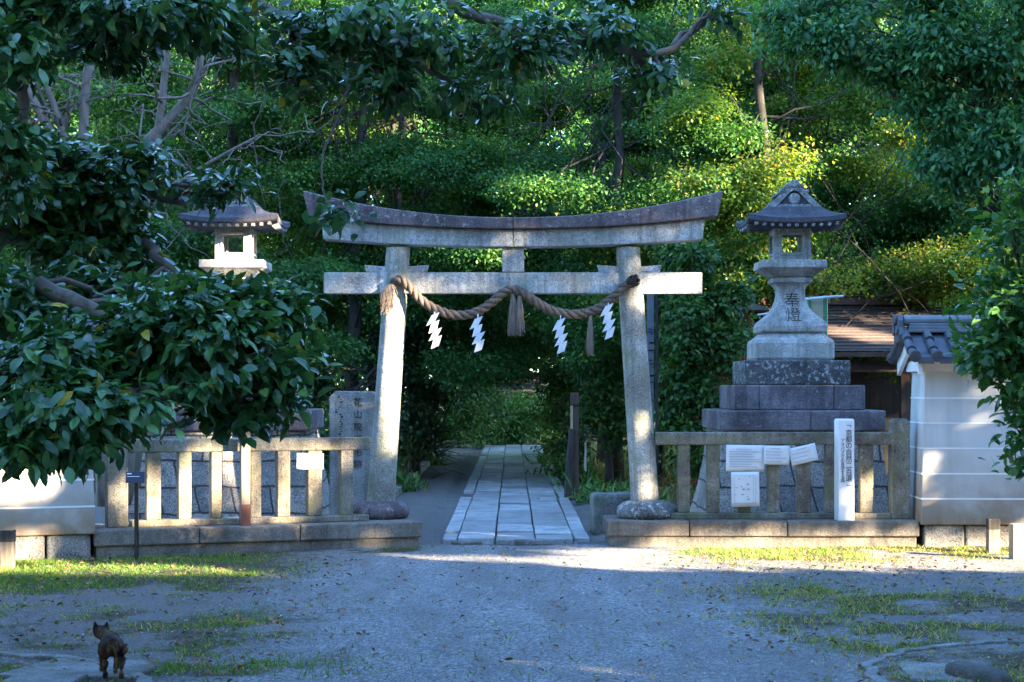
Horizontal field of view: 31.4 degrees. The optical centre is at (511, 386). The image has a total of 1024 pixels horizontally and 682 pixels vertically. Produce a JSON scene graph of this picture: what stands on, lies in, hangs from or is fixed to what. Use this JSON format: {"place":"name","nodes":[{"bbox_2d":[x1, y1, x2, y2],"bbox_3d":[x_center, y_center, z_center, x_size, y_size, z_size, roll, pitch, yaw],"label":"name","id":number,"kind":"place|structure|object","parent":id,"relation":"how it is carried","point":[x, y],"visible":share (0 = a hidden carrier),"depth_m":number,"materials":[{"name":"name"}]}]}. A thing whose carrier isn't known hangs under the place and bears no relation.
{"place":"outdoors","nodes":[
{"label":"outdoors","id":0,"kind":"place"},
{"bbox_2d":[0,393,1023,681],"bbox_3d":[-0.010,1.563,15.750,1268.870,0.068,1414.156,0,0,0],"label":"ground","id":1,"kind":"structure","parent":0,"point":[432,511],"depth_m":12.62,"materials":[{"name":"grey gravel"}]},
{"bbox_2d":[0,529,15,568],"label":"short post","id":2,"kind":"object","parent":1,"relation":"on","point":[7,547],"visible":0.76,"depth_m":15.55,"materials":[{"name":"grey stone"}]},
{"bbox_2d":[1,673,87,681],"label":"paving stone","id":3,"kind":"object","parent":1,"relation":"on","point":[42,677],"visible":1,"depth_m":9.41,"materials":[{"name":"grey stone"}]},
{"bbox_2d":[0,315,99,560],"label":"plaster wall","id":4,"kind":"structure","parent":1,"relation":"on","point":[53,517],"depth_m":16.35,"materials":[{"name":"paint"}]},
{"bbox_2d":[0,651,152,681],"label":"tree ring kerb","id":5,"kind":"object","parent":1,"relation":"on","point":[142,677],"visible":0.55,"depth_m":10.25,"materials":[{"name":"stone"}]},
{"bbox_2d":[0,658,155,681],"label":"paving stone","id":6,"kind":"object","parent":1,"relation":"on","point":[91,669],"visible":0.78,"depth_m":9.79,"materials":[{"name":"grey stone"}]},
{"bbox_2d":[92,621,127,679],"bbox_3d":[-2.135,1.401,9.653,0.156,0.270,0.536,0,0,-20],"label":"cat","id":7,"kind":"object","parent":6,"relation":"on","point":[111,644],"visible":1,"depth_m":9.51},
{"bbox_2d":[125,471,144,559],"bbox_3d":[-3.376,1.170,16.327,0.170,0.820,0.065,0,0,0],"label":"info sign","id":8,"kind":"object","parent":1,"relation":"on","point":[136,478],"visible":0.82,"depth_m":16.32,"materials":[{"name":"black metal"}]},
{"bbox_2d":[0,28,274,275],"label":"maple tree","id":9,"kind":"object","parent":1,"relation":"on","point":[4,252],"visible":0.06,"depth_m":31.01,"materials":[{"name":"green plant"}]},
{"bbox_2d":[2,24,333,506],"bbox_3d":[-4.761,-2.123,23.454,4.834,7.465,2.884,0,0,0],"label":"bare tree","id":10,"kind":"object","parent":1,"relation":"on","point":[163,124],"visible":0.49,"depth_m":23.46,"materials":[{"name":"brown plant"}]},
{"bbox_2d":[58,1,367,309],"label":"maple tree","id":11,"kind":"object","parent":1,"relation":"on","point":[310,238],"depth_m":39.13,"materials":[{"name":"green plant"}]},
{"bbox_2d":[128,182,328,522],"bbox_3d":[-3.010,-0.307,19.850,2.120,3.815,2.120,0,0,0],"label":"stone lantern","id":12,"kind":"object","parent":1,"relation":"on","point":[244,221],"visible":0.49,"depth_m":19.00,"materials":[{"name":"stone"}]},
{"bbox_2d":[4,0,506,375],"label":"maple tree","id":13,"kind":"object","parent":1,"relation":"on","point":[242,116],"visible":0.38,"depth_m":27.86,"materials":[{"name":"green plant"}]},
{"bbox_2d":[89,518,421,557],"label":"stone plinth","id":14,"kind":"structure","parent":1,"relation":"on","point":[211,539],"depth_m":16.98,"materials":[{"name":"grey stone"}]},
{"bbox_2d":[105,437,370,527],"bbox_3d":[-2.567,0.875,17.241,2.516,0.850,0.190,0,0,-20],"label":"stone fence","id":15,"kind":"object","parent":14,"relation":"on","point":[116,500],"visible":0.8,"depth_m":17.13,"materials":[{"name":"stone"}]},
{"bbox_2d":[296,453,323,468],"bbox_3d":[-1.930,0.714,17.387,0.261,0.152,0.017,2,-1,-20],"label":"paper notice","id":16,"kind":"object","parent":15,"relation":"attached to","point":[309,460],"visible":1,"depth_m":17.39,"materials":[{"name":"white paper"}]},
{"bbox_2d":[239,431,250,525],"bbox_3d":[-2.498,0.767,17.032,0.093,1.066,0.093,0,0,-20],"label":"timber stake","id":17,"kind":"object","parent":14,"relation":"on","point":[244,512],"visible":0.64,"depth_m":16.99,"materials":[{"name":"beige wood"}]},
{"bbox_2d":[303,191,722,519],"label":"torii gate","id":18,"kind":"structure","parent":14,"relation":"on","point":[681,221],"depth_m":17.90,"materials":[{"name":"stone"}]},
{"bbox_2d":[379,274,640,355],"bbox_3d":[-0.020,-0.698,17.870,2.554,0.806,0.188,0,0,1],"label":"sacred rope","id":19,"kind":"object","parent":18,"relation":"hanging from","point":[516,324],"visible":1,"depth_m":17.82,"materials":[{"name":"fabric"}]},
{"bbox_2d":[426,311,441,348],"bbox_3d":[-0.762,-0.558,17.800,0.157,0.380,0.052,0,0,0],"label":"paper streamer","id":20,"kind":"object","parent":19,"relation":"hanging from","point":[434,330],"visible":1,"depth_m":17.80,"materials":[{"name":"white paper"}]},
{"bbox_2d":[470,314,484,351],"bbox_3d":[-0.340,-0.520,17.800,0.155,0.380,0.052,0,0,0],"label":"paper streamer","id":21,"kind":"object","parent":19,"relation":"hanging from","point":[476,326],"visible":1,"depth_m":17.80,"materials":[{"name":"white paper"}]},
{"bbox_2d":[552,315,567,353],"bbox_3d":[0.469,-0.506,17.800,0.155,0.380,0.052,0,0,0],"label":"paper streamer","id":22,"kind":"object","parent":19,"relation":"hanging from","point":[560,342],"visible":1,"depth_m":17.80,"materials":[{"name":"white paper"}]},
{"bbox_2d":[600,303,615,338],"bbox_3d":[0.937,-0.647,17.800,0.155,0.380,0.052,0,0,0],"label":"paper streamer","id":23,"kind":"object","parent":19,"relation":"hanging from","point":[609,328],"visible":1,"depth_m":17.80,"materials":[{"name":"white paper"}]},
{"bbox_2d":[324,391,374,514],"bbox_3d":[-1.673,0.824,19.400,0.831,1.552,0.550,0,0,0],"label":"stone monument","id":24,"kind":"object","parent":1,"relation":"on","point":[351,413],"visible":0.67,"depth_m":19.30,"materials":[{"name":"stone"}]},
{"bbox_2d":[153,0,585,393],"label":"maple tree","id":25,"kind":"object","parent":1,"relation":"on","point":[296,167],"visible":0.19,"depth_m":30.18,"materials":[{"name":"green plant"}]},
{"bbox_2d":[0,0,751,487],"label":"evergreen tree","id":26,"kind":"object","parent":1,"relation":"on","point":[78,396],"visible":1,"depth_m":8.33,"materials":[{"name":"green plant"}]},
{"bbox_2d":[294,310,457,482],"bbox_3d":[-2.079,0.062,29.057,2.146,3.205,5.599,0,0,21],"label":"dark shrub","id":27,"kind":"object","parent":1,"relation":"on","point":[412,419],"visible":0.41,"depth_m":29.80,"materials":[{"name":"green plant"}]},
{"bbox_2d":[184,1,584,390],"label":"maple tree","id":28,"kind":"object","parent":1,"relation":"on","point":[463,337],"visible":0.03,"depth_m":33.79,"materials":[{"name":"green plant"}]},
{"bbox_2d":[240,1,557,458],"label":"maple tree","id":29,"kind":"object","parent":1,"relation":"on","point":[277,235],"visible":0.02,"depth_m":36.64,"materials":[{"name":"green plant"}]},
{"bbox_2d":[133,440,695,508],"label":"grass","id":30,"kind":"structure","parent":1,"relation":"on","point":[627,466],"depth_m":31.92,"materials":[{"name":"green plant"}]},
{"bbox_2d":[396,468,432,492],"bbox_3d":[-1.746,1.383,26.999,1.300,0.603,1.401,0,0,0],"label":"ground plant","id":31,"kind":"object","parent":1,"relation":"on","point":[405,481],"visible":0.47,"depth_m":26.87,"materials":[{"name":"green plant"}]},
{"bbox_2d":[395,456,435,497],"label":"lane kerb","id":32,"kind":"structure","parent":1,"relation":"on","point":[399,490],"depth_m":30.55,"materials":[{"name":"stone"}]},
{"bbox_2d":[397,450,446,465],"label":"ground plant","id":33,"kind":"object","parent":1,"relation":"on","point":[431,458],"visible":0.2,"depth_m":35.84,"materials":[{"name":"green plant"}]},
{"bbox_2d":[397,391,478,478],"bbox_3d":[-1.702,0.795,30.916,2.144,1.862,2.344,0,0,12],"label":"cycad","id":34,"kind":"object","parent":1,"relation":"on","point":[413,462],"visible":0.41,"depth_m":30.89,"materials":[{"name":"green plant"}]},
{"bbox_2d":[439,452,477,456],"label":"cross kerb","id":35,"kind":"structure","parent":1,"relation":"on","point":[473,454],"depth_m":40.92,"materials":[{"name":"stone"}]},
{"bbox_2d":[418,367,521,448],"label":"garden shrub","id":36,"kind":"object","parent":1,"relation":"on","point":[480,411],"visible":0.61,"depth_m":45.95,"materials":[{"name":"green plant"}]},
{"bbox_2d":[451,539,554,544],"bbox_3d":[-0.093,1.538,18.000,1.027,0.050,0.187,0,0,0],"label":"path threshold","id":37,"kind":"object","parent":1,"relation":"on","point":[529,541],"visible":1,"depth_m":17.96,"materials":[{"name":"stone"}]},
{"bbox_2d":[465,384,554,444],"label":"garden shrub","id":38,"kind":"object","parent":1,"relation":"on","point":[516,426],"visible":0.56,"depth_m":48.31,"materials":[{"name":"green plant"}]},
{"bbox_2d":[0,543,1023,681],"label":"grass","id":39,"kind":"structure","parent":1,"relation":"on","point":[53,561],"depth_m":13.51,"materials":[{"name":"green plant"}]},
{"bbox_2d":[0,542,1023,681],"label":"fallen leaves","id":40,"kind":"object","parent":1,"relation":"on","point":[205,672],"visible":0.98,"depth_m":12.58,"materials":[{"name":"brown plant"}]},
{"bbox_2d":[5,0,1023,438],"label":"woodland","id":41,"kind":"object","parent":1,"relation":"on","point":[569,136],"depth_m":52.34,"materials":[{"name":"green plant"}]},
{"bbox_2d":[469,382,565,445],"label":"garden shrub","id":42,"kind":"object","parent":1,"relation":"on","point":[536,425],"visible":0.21,"depth_m":48.59,"materials":[{"name":"green plant"}]},
{"bbox_2d":[522,449,588,465],"bbox_3d":[0.826,1.397,36.065,1.186,0.580,1.402,0,0,-29],"label":"ground plant","id":43,"kind":"object","parent":1,"relation":"on","point":[538,459],"visible":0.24,"depth_m":35.93,"materials":[{"name":"green plant"}]},
{"bbox_2d":[525,455,595,479],"bbox_3d":[0.883,1.423,31.092,1.313,0.540,1.350,0,0,-44],"label":"ground plant","id":44,"kind":"object","parent":1,"relation":"on","point":[554,468],"visible":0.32,"depth_m":30.94,"materials":[{"name":"green plant"}]},
{"bbox_2d":[564,429,574,500],"bbox_3d":[0.797,1.095,25.284,0.108,1.016,0.193,0,0,37],"label":"leaning stake","id":45,"kind":"object","parent":1,"relation":"on","point":[569,464],"visible":0.81,"depth_m":25.24,"materials":[{"name":"brown wood"}]},
{"bbox_2d":[570,393,578,499],"bbox_3d":[0.873,0.842,25.381,0.120,1.516,0.122,0,0,0],"label":"notice post","id":46,"kind":"object","parent":1,"relation":"on","point":[574,410],"visible":0.84,"depth_m":25.36,"materials":[{"name":"wood"}]},
{"bbox_2d":[523,321,628,484],"bbox_3d":[1.095,0.225,30.174,1.630,2.866,7.277,0,0,-7],"label":"hedge tree","id":47,"kind":"object","parent":1,"relation":"on","point":[596,407],"visible":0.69,"depth_m":27.70,"materials":[{"name":"green plant"}]},
{"bbox_2d":[536,471,629,504],"bbox_3d":[1.232,1.421,24.623,1.282,0.546,1.375,0,0,-41],"label":"ground plant","id":48,"kind":"object","parent":1,"relation":"on","point":[590,488],"visible":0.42,"depth_m":24.45,"materials":[{"name":"green plant"}]},
{"bbox_2d":[585,428,589,476],"bbox_3d":[1.255,0.806,29.506,0.161,1.488,0.071,0,0,0],"label":"cloth banner","id":49,"kind":"object","parent":1,"relation":"on","point":[586,453],"visible":0.09,"depth_m":29.48,"materials":[{"name":"white fabric"}]},
{"bbox_2d":[548,457,629,488],"bbox_3d":[1.191,1.375,28.010,1.299,0.643,1.380,0,0,0],"label":"ground plant","id":50,"kind":"object","parent":1,"relation":"on","point":[588,474],"visible":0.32,"depth_m":27.90,"materials":[{"name":"green plant"}]},
{"bbox_2d":[402,0,803,462],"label":"maple tree","id":51,"kind":"object","parent":1,"relation":"on","point":[573,96],"visible":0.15,"depth_m":36.65,"materials":[{"name":"green plant"}]},
{"bbox_2d":[590,492,630,535],"bbox_3d":[1.137,1.377,19.598,0.575,0.482,0.512,0,0,-3],"label":"stone block","id":52,"kind":"object","parent":1,"relation":"on","point":[604,503],"visible":0.46,"depth_m":19.34,"materials":[{"name":"grey stone"}]},
{"bbox_2d":[376,0,846,482],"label":"maple tree","id":53,"kind":"object","parent":1,"relation":"on","point":[529,184],"visible":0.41,"depth_m":28.03,"materials":[{"name":"green plant"}]},
{"bbox_2d":[448,0,802,361],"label":"maple tree","id":54,"kind":"object","parent":1,"relation":"on","point":[567,155],"visible":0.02,"depth_m":41.33,"materials":[{"name":"green plant"}]},
{"bbox_2d":[578,474,675,502],"bbox_3d":[1.518,1.397,23.507,1.342,0.533,1.321,0,0,0],"label":"ground plant","id":55,"kind":"object","parent":1,"relation":"on","point":[627,489],"visible":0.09,"depth_m":23.61,"materials":[{"name":"green plant"}]},
{"bbox_2d":[545,152,734,477],"bbox_3d":[2.785,-1.199,31.013,3.723,5.664,4.937,0,0,18],"label":"maple tree","id":56,"kind":"object","parent":1,"relation":"on","point":[637,167],"visible":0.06,"depth_m":30.84,"materials":[{"name":"green plant"}]},
{"bbox_2d":[647,294,657,479],"bbox_3d":[1.560,0.174,20.206,0.124,2.900,0.052,0,0,0],"label":"post","id":57,"kind":"object","parent":1,"relation":"on","point":[650,323],"visible":0.59,"depth_m":20.18,"materials":[{"name":"stone"}]},
{"bbox_2d":[624,235,765,506],"bbox_3d":[2.321,-0.194,22.597,1.877,3.720,1.640,0,0,0],"label":"hedge tree","id":58,"kind":"object","parent":1,"relation":"on","point":[687,380],"visible":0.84,"depth_m":22.38,"materials":[{"name":"green plant"}]},
{"bbox_2d":[690,302,768,481],"bbox_3d":[2.981,0.184,25.500,1.160,2.832,0.620,0,0,0],"label":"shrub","id":59,"kind":"object","parent":1,"relation":"on","point":[755,308],"visible":0.18,"depth_m":25.37,"materials":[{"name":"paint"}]},
{"bbox_2d":[603,515,918,546],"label":"stone plinth","id":60,"kind":"structure","parent":1,"relation":"on","point":[619,532],"depth_m":17.60,"materials":[{"name":"grey stone"}]},
{"bbox_2d":[655,418,909,518],"bbox_3d":[2.654,0.807,17.920,2.486,0.985,0.180,0,0,0],"label":"stone fence","id":61,"kind":"object","parent":60,"relation":"on","point":[895,438],"visible":0.98,"depth_m":17.85,"materials":[{"name":"stone"}]},
{"bbox_2d":[726,445,763,471],"bbox_3d":[2.282,0.702,17.825,0.375,0.260,0.017,1,0,0],"label":"paper notice","id":62,"kind":"object","parent":61,"relation":"attached to","point":[749,458],"visible":1,"depth_m":17.83,"materials":[{"name":"white paper"}]},
{"bbox_2d":[731,472,759,506],"bbox_3d":[2.283,1.006,17.811,0.275,0.342,0.016,-1,0,0],"label":"paper notice","id":63,"kind":"object","parent":61,"relation":"attached to","point":[744,489],"visible":1,"depth_m":17.81,"materials":[{"name":"white paper"}]},
{"bbox_2d":[763,445,789,464],"bbox_3d":[2.587,0.672,17.810,0.252,0.186,0.017,1,0,0],"label":"paper notice","id":64,"kind":"object","parent":61,"relation":"attached to","point":[776,455],"visible":1,"depth_m":17.81,"materials":[{"name":"white paper"}]},
{"bbox_2d":[789,443,818,465],"bbox_3d":[2.853,0.665,17.825,0.267,0.171,0.017,-13,0,0],"label":"paper notice","id":65,"kind":"object","parent":61,"relation":"attached to","point":[803,454],"visible":1,"depth_m":17.83,"materials":[{"name":"white paper"}]},
{"bbox_2d":[834,419,853,520],"bbox_3d":[3.234,0.807,17.716,0.156,0.986,0.164,0,0,-6],"label":"marker post","id":66,"kind":"object","parent":60,"relation":"on","point":[843,469],"visible":1,"depth_m":17.64,"materials":[{"name":"white paint"}]},
{"bbox_2d":[555,0,984,307],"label":"maple tree","id":67,"kind":"object","parent":1,"relation":"on","point":[824,194],"visible":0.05,"depth_m":34.28,"materials":[{"name":"green plant"}]},
{"bbox_2d":[554,0,1023,393],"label":"maple tree","id":68,"kind":"object","parent":1,"relation":"on","point":[747,184],"visible":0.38,"depth_m":27.10,"materials":[{"name":"green plant"}]},
{"bbox_2d":[690,180,887,511],"bbox_3d":[3.030,-0.307,19.850,2.120,3.815,2.120,0,0,0],"label":"stone lantern","id":69,"kind":"object","parent":1,"relation":"on","point":[790,374],"visible":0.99,"depth_m":19.29,"materials":[{"name":"stone"}]},
{"bbox_2d":[757,295,843,336],"bbox_3d":[3.822,0.172,24.057,1.108,2.756,0.513,0,0,14],"label":"pole frame","id":70,"kind":"object","parent":1,"relation":"on","point":[815,304],"visible":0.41,"depth_m":23.99,"materials":[{"name":"metal"}]},
{"bbox_2d":[754,295,948,476],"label":"timber hall","id":71,"kind":"structure","parent":1,"relation":"on","point":[868,329],"depth_m":27.97,"materials":[{"name":"brown wood"}]},
{"bbox_2d":[739,0,1023,236],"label":"broadleaf tree","id":72,"kind":"object","parent":1,"relation":"on","point":[941,39],"visible":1,"depth_m":20.90,"materials":[{"name":"green plant"}]},
{"bbox_2d":[767,195,1019,314],"bbox_3d":[6.543,-0.945,32.547,5.452,5.264,4.818,0,0,33],"label":"maple tree","id":73,"kind":"object","parent":1,"relation":"on","point":[868,226],"visible":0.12,"depth_m":32.47,"materials":[{"name":"green plant"}]},
{"bbox_2d":[784,0,1003,291],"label":"maple tree","id":74,"kind":"object","parent":1,"relation":"on","point":[872,205],"depth_m":38.50,"materials":[{"name":"green plant"}]},
{"bbox_2d":[899,659,973,681],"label":"paving stone","id":75,"kind":"object","parent":1,"relation":"on","point":[932,667],"visible":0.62,"depth_m":9.82,"materials":[{"name":"grey stone"}]},
{"bbox_2d":[858,639,1023,681],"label":"tree ring kerb","id":76,"kind":"object","parent":1,"relation":"on","point":[871,671],"visible":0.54,"depth_m":10.55,"materials":[{"name":"stone"}]},
{"bbox_2d":[866,0,1023,310],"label":"maple tree","id":77,"kind":"object","parent":1,"relation":"on","point":[926,202],"visible":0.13,"depth_m":32.13,"materials":[{"name":"green plant"}]},
{"bbox_2d":[887,315,1023,546],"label":"plaster wall","id":78,"kind":"structure","parent":1,"relation":"on","point":[960,492],"depth_m":17.58,"materials":[{"name":"paint"}]},
{"bbox_2d":[944,661,1012,681],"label":"rock","id":79,"kind":"object","parent":1,"relation":"on","point":[980,672],"visible":0.9,"depth_m":9.52,"materials":[{"name":"grey stone"}]},
{"bbox_2d":[941,166,1023,481],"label":"broadleaf bush","id":80,"kind":"object","parent":1,"relation":"on","point":[999,330],"visible":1,"depth_m":11.95,"materials":[{"name":"green plant"}]},
{"bbox_2d":[986,518,999,552],"bbox_3d":[4.464,1.413,16.900,0.109,0.375,0.109,0,0,0],"label":"short post","id":81,"kind":"object","parent":1,"relation":"on","point":[993,535],"visible":0.76,"depth_m":16.85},
{"bbox_2d":[1009,523,1023,559],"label":"short post","id":82,"kind":"object","parent":1,"relation":"on","point":[1016,540],"visible":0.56,"depth_m":16.24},
{"bbox_2d":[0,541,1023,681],"bbox_3d":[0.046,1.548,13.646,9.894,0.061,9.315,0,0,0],"label":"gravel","id":83,"kind":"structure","parent":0,"point":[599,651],"depth_m":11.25,"materials":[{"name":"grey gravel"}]},
{"bbox_2d":[443,445,589,545],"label":"path","id":84,"kind":"structure","parent":0,"point":[477,516],"depth_m":23.33,"materials":[{"name":"stone"}]},
{"bbox_2d":[494,373,597,436],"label":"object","id":85,"kind":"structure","parent":0,"point":[527,386],"depth_m":56.48,"materials":[{"name":"plant"}]}
]}

